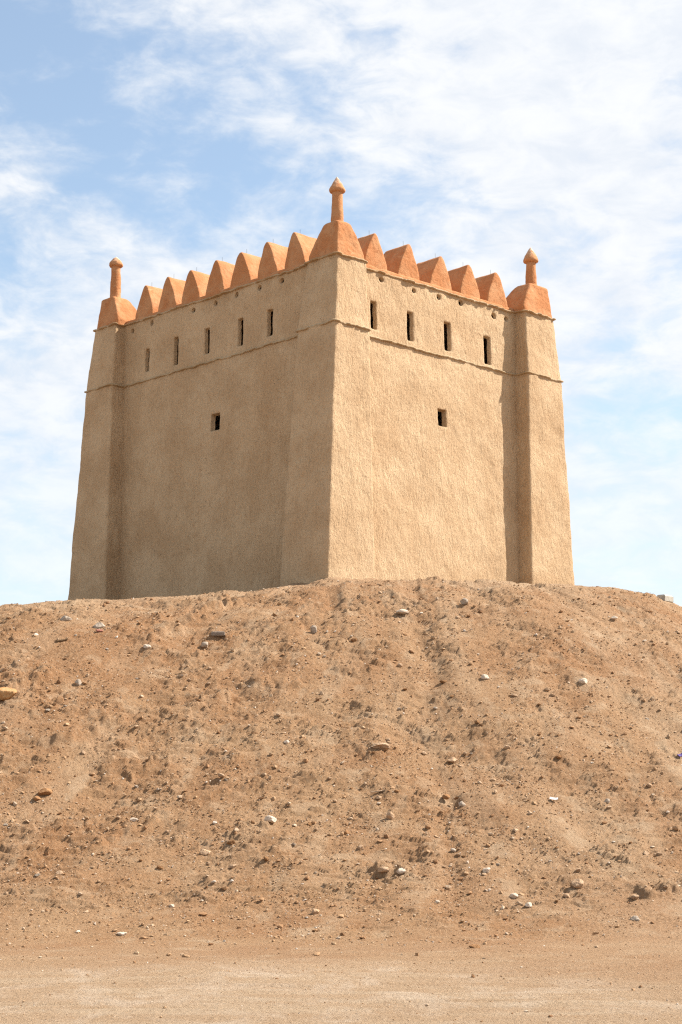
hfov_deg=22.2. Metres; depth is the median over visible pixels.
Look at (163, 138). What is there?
sky
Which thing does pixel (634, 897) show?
stone
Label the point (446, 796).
rock
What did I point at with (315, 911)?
rock
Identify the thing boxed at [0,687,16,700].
rock
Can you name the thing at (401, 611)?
rock
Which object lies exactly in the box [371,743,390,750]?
rock
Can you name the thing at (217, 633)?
brick
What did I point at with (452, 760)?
rock
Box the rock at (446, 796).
[442,794,449,799]
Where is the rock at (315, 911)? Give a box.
[311,909,318,913]
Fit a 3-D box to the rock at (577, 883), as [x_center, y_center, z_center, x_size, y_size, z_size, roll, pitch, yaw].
[3.501,5.499,25.742,0.193,0.157,0.138,3,-10,-17]
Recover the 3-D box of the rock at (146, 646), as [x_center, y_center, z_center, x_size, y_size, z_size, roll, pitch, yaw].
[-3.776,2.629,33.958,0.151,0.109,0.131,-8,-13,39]
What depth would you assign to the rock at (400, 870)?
26.05 m
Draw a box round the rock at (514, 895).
[509,893,517,898]
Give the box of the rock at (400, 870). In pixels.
[396,868,405,873]
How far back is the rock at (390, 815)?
27.94 m
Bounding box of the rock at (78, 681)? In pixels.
[75,679,81,685]
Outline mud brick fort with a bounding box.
[68,177,574,600]
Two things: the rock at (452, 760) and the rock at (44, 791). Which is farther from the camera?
the rock at (452, 760)
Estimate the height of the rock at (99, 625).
0.176 m
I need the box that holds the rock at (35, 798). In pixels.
[33,796,40,800]
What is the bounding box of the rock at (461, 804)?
[458,801,465,806]
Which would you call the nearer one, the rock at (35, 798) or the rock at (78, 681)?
the rock at (35, 798)
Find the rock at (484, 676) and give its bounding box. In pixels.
[481,674,489,679]
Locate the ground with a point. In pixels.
(203, 1006)
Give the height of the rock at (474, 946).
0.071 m
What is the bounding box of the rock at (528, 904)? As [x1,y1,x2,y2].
[525,902,531,907]
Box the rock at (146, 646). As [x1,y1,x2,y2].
[143,644,150,648]
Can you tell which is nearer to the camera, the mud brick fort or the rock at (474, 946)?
the rock at (474, 946)
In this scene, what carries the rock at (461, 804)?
on the gravel mound
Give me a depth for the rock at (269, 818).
27.77 m
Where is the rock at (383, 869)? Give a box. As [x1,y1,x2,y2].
[377,866,388,871]
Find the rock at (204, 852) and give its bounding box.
[200,849,210,854]
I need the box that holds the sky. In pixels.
[0,0,681,605]
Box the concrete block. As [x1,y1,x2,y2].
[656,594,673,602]
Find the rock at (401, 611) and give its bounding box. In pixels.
[396,609,407,613]
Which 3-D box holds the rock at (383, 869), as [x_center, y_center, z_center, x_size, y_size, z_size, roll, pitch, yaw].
[0.631,5.357,26.099,0.182,0.087,0.128,3,-10,-15]
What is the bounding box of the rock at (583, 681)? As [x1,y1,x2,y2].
[578,678,587,683]
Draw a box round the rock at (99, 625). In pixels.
[92,622,104,628]
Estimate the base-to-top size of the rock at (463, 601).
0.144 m
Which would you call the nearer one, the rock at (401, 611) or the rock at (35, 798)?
the rock at (35, 798)
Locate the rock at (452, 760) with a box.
[447,757,457,762]
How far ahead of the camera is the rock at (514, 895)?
25.24 m
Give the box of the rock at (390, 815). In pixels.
[386,811,393,819]
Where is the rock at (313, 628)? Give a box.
[310,625,316,632]
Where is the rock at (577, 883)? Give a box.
[571,879,583,888]
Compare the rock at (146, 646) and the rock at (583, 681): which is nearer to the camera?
the rock at (583, 681)
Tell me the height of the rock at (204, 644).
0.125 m
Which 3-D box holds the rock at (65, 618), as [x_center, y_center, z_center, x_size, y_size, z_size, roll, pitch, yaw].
[-5.581,2.164,35.289,0.269,0.147,0.204,0,-10,0]
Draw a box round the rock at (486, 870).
[483,867,489,872]
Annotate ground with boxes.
[0,940,681,1023]
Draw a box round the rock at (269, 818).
[264,815,276,822]
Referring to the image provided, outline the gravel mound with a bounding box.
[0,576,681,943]
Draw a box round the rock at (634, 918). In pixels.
[630,916,639,920]
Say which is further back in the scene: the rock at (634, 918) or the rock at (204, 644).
the rock at (204, 644)
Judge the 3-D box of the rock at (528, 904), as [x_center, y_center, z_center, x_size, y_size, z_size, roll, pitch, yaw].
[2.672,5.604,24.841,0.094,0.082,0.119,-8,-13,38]
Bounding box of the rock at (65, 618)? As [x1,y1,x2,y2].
[60,615,71,620]
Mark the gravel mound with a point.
(486, 750)
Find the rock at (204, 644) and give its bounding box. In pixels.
[201,642,207,647]
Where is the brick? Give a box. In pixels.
[211,631,224,635]
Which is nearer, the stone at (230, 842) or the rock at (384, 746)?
the stone at (230, 842)
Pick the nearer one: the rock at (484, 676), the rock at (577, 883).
the rock at (577, 883)
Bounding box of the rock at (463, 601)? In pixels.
[460,598,467,604]
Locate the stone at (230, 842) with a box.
[226,839,234,844]
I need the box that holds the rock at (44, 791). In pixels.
[37,788,52,795]
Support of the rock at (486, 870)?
on the gravel mound
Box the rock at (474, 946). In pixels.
[469,944,479,947]
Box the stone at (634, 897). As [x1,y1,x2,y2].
[631,894,638,899]
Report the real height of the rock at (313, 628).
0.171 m
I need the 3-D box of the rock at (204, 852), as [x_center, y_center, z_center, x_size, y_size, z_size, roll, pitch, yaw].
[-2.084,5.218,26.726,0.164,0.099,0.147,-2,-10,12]

